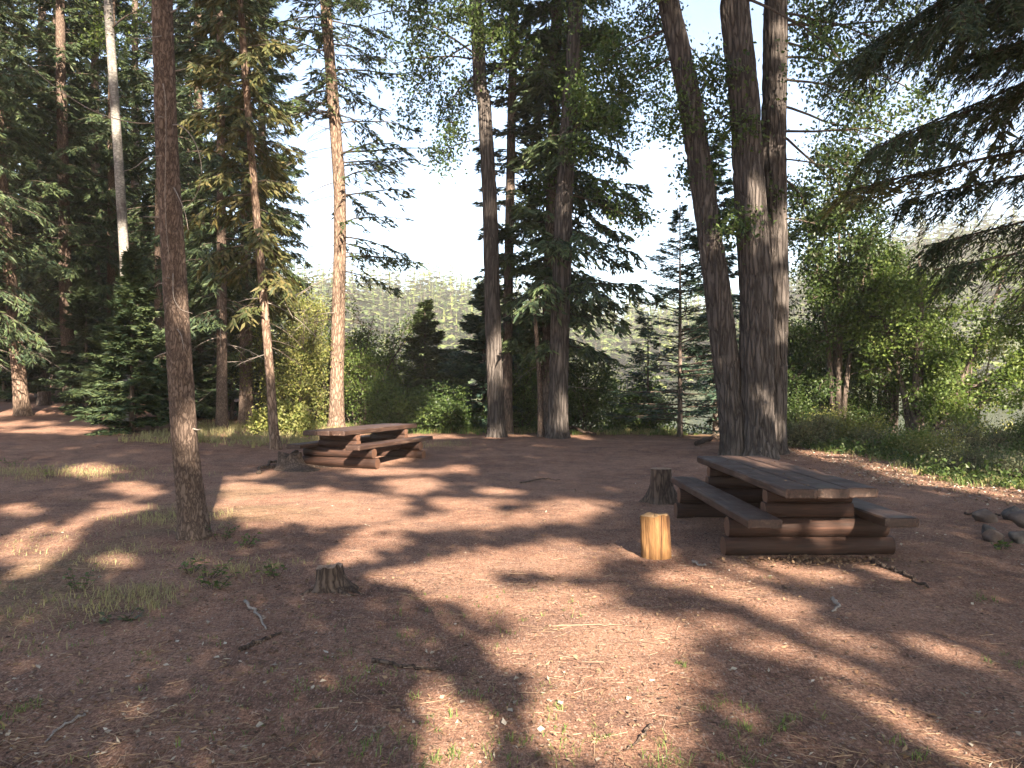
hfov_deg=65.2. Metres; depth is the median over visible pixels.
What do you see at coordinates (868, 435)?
brush shrub
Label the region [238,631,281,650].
fallen stick
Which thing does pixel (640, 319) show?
fir tree
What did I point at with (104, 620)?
weed plant
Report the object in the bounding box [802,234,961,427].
alder tree
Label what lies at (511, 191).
spruce tree
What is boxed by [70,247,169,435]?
fir tree
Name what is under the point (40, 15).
spruce tree
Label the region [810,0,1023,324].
fir tree
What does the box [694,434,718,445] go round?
surface root
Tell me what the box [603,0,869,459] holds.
cottonwood tree
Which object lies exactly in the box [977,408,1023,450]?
brush shrub
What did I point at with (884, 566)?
fallen stick
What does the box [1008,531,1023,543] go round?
fire ring rock
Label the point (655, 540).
upright log
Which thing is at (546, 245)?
spruce tree
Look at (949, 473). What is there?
ground cover
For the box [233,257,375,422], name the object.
bush
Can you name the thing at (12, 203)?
spruce tree
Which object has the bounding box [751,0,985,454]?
cottonwood tree
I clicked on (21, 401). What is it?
spruce tree
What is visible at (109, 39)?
aspen tree
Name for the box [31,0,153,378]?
spruce tree
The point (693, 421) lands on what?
lake
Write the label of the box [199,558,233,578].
weed plant
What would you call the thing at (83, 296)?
fir tree
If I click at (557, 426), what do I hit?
cottonwood tree
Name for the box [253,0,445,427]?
pine tree
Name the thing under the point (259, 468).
surface root
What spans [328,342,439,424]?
bush
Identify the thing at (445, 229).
sky
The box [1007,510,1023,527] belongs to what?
fire ring rock
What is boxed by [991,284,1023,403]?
alder tree
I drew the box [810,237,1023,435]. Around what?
maple tree
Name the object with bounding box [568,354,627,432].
bush
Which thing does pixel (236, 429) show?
grass
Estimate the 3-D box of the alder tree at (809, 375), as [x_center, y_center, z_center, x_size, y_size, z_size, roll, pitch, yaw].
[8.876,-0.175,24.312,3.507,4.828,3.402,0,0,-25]
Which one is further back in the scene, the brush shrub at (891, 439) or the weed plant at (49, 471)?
the brush shrub at (891, 439)
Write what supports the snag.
on the ground at (586, 462)
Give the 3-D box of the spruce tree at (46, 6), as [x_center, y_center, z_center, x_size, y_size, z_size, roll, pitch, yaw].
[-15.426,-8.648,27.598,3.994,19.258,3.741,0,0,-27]
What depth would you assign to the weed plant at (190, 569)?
6.74 m
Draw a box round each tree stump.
[35,391,52,405]
[267,450,335,471]
[300,562,363,595]
[638,467,677,504]
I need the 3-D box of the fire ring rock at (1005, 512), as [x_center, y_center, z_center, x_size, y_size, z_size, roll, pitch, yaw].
[5.913,1.557,9.448,0.286,0.245,0.272,17,2,-43]
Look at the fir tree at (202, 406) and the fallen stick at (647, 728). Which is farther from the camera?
the fir tree at (202, 406)
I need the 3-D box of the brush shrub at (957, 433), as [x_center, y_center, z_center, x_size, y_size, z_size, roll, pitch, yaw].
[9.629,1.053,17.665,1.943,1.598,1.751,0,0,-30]
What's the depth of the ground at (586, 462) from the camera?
5.55 m
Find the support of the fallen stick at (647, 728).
on the ground at (586, 462)
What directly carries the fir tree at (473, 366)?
on the ground at (586, 462)
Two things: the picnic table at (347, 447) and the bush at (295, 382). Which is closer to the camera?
the picnic table at (347, 447)
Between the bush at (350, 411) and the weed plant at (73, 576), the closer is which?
the weed plant at (73, 576)
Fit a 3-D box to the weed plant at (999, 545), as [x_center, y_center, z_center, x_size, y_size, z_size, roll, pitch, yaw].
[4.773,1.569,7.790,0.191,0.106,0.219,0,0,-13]
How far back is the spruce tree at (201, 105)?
28.84 m
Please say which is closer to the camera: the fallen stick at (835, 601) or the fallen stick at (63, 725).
the fallen stick at (63, 725)
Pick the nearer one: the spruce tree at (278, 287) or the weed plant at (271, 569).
the weed plant at (271, 569)
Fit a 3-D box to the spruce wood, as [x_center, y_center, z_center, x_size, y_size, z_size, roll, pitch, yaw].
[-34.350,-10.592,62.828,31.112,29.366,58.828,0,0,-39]
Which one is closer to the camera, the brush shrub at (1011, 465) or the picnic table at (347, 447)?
the brush shrub at (1011, 465)
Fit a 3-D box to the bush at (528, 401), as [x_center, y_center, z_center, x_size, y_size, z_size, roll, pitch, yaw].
[0.356,-0.009,24.626,3.576,4.183,3.694,0,0,31]
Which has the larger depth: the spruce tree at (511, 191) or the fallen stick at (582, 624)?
the spruce tree at (511, 191)
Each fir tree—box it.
[0,271,43,400]
[0,287,61,399]
[32,267,116,415]
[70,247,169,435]
[153,281,234,419]
[196,310,266,419]
[393,299,467,401]
[434,283,534,432]
[441,348,479,417]
[475,325,573,428]
[602,204,738,436]
[619,310,670,428]
[659,131,739,434]
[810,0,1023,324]
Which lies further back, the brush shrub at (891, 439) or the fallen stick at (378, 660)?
the brush shrub at (891, 439)
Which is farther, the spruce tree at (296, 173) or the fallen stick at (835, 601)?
the spruce tree at (296, 173)
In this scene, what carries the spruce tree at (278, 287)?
on the ground at (586, 462)
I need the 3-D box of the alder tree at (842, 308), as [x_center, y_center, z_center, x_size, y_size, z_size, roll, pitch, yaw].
[8.659,-2.488,20.920,4.792,8.359,3.803,0,0,0]
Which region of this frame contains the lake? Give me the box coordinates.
[354,398,1023,436]
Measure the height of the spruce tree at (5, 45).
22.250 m
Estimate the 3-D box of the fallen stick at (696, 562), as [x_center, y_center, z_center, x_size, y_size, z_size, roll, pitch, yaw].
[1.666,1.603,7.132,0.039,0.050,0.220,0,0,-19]
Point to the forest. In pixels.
(450, 307)
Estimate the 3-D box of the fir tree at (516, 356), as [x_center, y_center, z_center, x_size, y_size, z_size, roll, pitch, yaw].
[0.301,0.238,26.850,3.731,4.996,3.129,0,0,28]
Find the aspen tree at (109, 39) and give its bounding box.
[66,0,151,427]
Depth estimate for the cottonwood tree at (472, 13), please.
21.81 m
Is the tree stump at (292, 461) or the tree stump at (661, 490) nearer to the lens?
the tree stump at (661, 490)
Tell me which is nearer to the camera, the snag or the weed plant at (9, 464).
the weed plant at (9, 464)
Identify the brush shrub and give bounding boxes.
[787,370,824,429]
[787,392,854,448]
[796,402,896,442]
[824,371,900,434]
[838,418,927,447]
[863,417,947,453]
[879,415,979,457]
[904,435,1009,473]
[928,407,1001,448]
[947,410,1021,453]
[964,444,1023,483]
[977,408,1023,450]
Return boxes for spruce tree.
[0,0,84,415]
[0,0,107,396]
[0,0,150,405]
[0,1,50,355]
[0,8,59,372]
[1,0,118,403]
[28,0,212,540]
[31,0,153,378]
[44,0,154,390]
[84,0,182,366]
[89,0,216,409]
[132,0,266,390]
[139,0,302,429]
[177,0,323,449]
[185,0,311,423]
[216,0,315,410]
[468,1,548,433]
[498,0,672,434]
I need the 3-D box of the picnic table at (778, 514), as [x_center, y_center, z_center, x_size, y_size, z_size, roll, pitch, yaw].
[2.786,1.274,8.585,1.603,0.730,3.330,0,0,-1]
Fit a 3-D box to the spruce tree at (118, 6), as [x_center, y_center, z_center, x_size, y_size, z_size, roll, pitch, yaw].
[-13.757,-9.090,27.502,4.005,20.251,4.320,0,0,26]
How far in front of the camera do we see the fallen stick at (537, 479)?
13.31 m
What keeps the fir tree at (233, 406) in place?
on the ground at (586, 462)
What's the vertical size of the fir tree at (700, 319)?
8.934 m
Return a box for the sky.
[2,0,1023,320]
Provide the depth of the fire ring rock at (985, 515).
9.27 m
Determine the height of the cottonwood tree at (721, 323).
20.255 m
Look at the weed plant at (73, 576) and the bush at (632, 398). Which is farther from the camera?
the bush at (632, 398)
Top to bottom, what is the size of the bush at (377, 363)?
5.740 m
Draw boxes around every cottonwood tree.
[334,0,555,437]
[515,0,677,438]
[555,0,773,455]
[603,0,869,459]
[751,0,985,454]
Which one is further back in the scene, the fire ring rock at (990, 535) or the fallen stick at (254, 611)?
the fire ring rock at (990, 535)
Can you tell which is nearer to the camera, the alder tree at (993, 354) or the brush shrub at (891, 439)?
the brush shrub at (891, 439)
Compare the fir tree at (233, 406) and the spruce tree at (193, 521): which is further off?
the fir tree at (233, 406)
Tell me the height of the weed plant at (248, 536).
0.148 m
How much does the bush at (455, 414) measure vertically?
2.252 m
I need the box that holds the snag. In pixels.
[502,309,544,436]
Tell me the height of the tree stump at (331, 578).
0.268 m
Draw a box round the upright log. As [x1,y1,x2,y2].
[640,512,671,559]
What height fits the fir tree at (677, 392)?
6.744 m
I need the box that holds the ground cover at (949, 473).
[318,416,1023,487]
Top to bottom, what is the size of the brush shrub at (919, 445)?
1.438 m
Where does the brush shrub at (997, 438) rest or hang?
on the ground at (586, 462)
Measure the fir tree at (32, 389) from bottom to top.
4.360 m
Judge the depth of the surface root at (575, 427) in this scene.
22.77 m
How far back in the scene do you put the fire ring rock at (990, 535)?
8.15 m
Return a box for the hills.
[235,269,1023,398]
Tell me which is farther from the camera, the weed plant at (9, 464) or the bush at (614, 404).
the bush at (614, 404)
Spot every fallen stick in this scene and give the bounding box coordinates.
[44,713,86,742]
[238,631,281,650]
[244,599,266,628]
[371,658,441,670]
[519,478,559,482]
[552,624,617,626]
[626,723,651,749]
[691,559,705,565]
[830,596,840,611]
[870,560,928,587]
[964,512,1000,515]
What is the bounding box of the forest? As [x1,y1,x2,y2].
[49,202,1023,391]
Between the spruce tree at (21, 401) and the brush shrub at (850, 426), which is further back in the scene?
the spruce tree at (21, 401)
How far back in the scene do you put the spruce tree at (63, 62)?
25.85 m
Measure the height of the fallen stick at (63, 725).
0.031 m
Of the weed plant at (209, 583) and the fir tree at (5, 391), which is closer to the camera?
the weed plant at (209, 583)
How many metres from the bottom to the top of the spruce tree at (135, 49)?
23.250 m
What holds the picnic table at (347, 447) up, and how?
on the ground at (586, 462)
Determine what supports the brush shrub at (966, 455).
on the ground at (586, 462)
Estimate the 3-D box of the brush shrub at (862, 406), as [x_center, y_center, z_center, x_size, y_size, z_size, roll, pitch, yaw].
[9.409,0.830,21.486,2.001,2.528,2.897,0,0,37]
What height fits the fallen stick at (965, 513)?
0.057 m
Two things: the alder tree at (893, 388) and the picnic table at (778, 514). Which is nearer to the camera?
the picnic table at (778, 514)
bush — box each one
[211,290,349,426]
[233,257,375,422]
[235,395,323,436]
[252,292,436,424]
[324,387,364,423]
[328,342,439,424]
[354,365,461,433]
[414,376,486,433]
[470,327,548,431]
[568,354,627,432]
[588,359,670,429]
[609,374,676,432]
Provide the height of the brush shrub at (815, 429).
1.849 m
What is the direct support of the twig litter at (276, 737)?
on the ground at (586, 462)
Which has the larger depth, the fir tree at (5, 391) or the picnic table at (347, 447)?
the fir tree at (5, 391)
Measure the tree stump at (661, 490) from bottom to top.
0.538 m
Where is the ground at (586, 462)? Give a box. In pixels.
[0,390,1023,767]
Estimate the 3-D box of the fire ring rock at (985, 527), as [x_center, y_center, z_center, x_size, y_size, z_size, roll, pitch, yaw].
[5.101,1.568,8.573,0.156,0.129,0.147,-7,4,-7]
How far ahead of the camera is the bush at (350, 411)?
28.03 m
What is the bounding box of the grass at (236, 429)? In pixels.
[0,419,1023,767]
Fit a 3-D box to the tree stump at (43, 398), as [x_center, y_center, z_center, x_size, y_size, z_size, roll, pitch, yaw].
[-15.859,0.500,27.073,0.509,0.520,0.874,0,0,-43]
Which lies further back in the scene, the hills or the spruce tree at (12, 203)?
the hills
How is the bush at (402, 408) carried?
on the ground at (586, 462)
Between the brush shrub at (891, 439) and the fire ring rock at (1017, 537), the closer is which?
the fire ring rock at (1017, 537)
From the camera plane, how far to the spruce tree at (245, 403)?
24.36 m
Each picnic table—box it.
[286,423,432,468]
[671,455,918,555]
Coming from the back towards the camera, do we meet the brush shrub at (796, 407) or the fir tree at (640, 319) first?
the fir tree at (640, 319)
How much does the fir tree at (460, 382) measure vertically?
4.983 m
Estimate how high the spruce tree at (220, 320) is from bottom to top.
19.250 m
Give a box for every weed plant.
[0,457,27,466]
[37,463,73,478]
[62,563,101,591]
[98,607,143,623]
[177,558,209,573]
[195,570,240,589]
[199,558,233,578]
[206,523,239,539]
[233,532,261,546]
[254,559,286,577]
[990,540,1013,549]
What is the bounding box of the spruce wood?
[0,2,238,390]
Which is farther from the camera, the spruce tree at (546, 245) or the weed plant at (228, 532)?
the spruce tree at (546, 245)
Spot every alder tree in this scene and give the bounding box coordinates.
[787,138,939,417]
[787,312,860,416]
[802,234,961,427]
[816,258,978,434]
[925,331,1021,436]
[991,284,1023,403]
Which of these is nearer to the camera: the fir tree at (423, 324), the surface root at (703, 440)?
the surface root at (703, 440)
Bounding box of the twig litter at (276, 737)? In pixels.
[0,475,1023,767]
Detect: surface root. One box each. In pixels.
[256,460,276,473]
[569,425,596,434]
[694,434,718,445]
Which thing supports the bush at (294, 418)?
on the ground at (586, 462)
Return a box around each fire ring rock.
[971,508,997,522]
[981,524,996,533]
[982,529,1003,541]
[1001,506,1020,520]
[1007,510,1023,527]
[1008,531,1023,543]
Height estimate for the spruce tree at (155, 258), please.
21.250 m

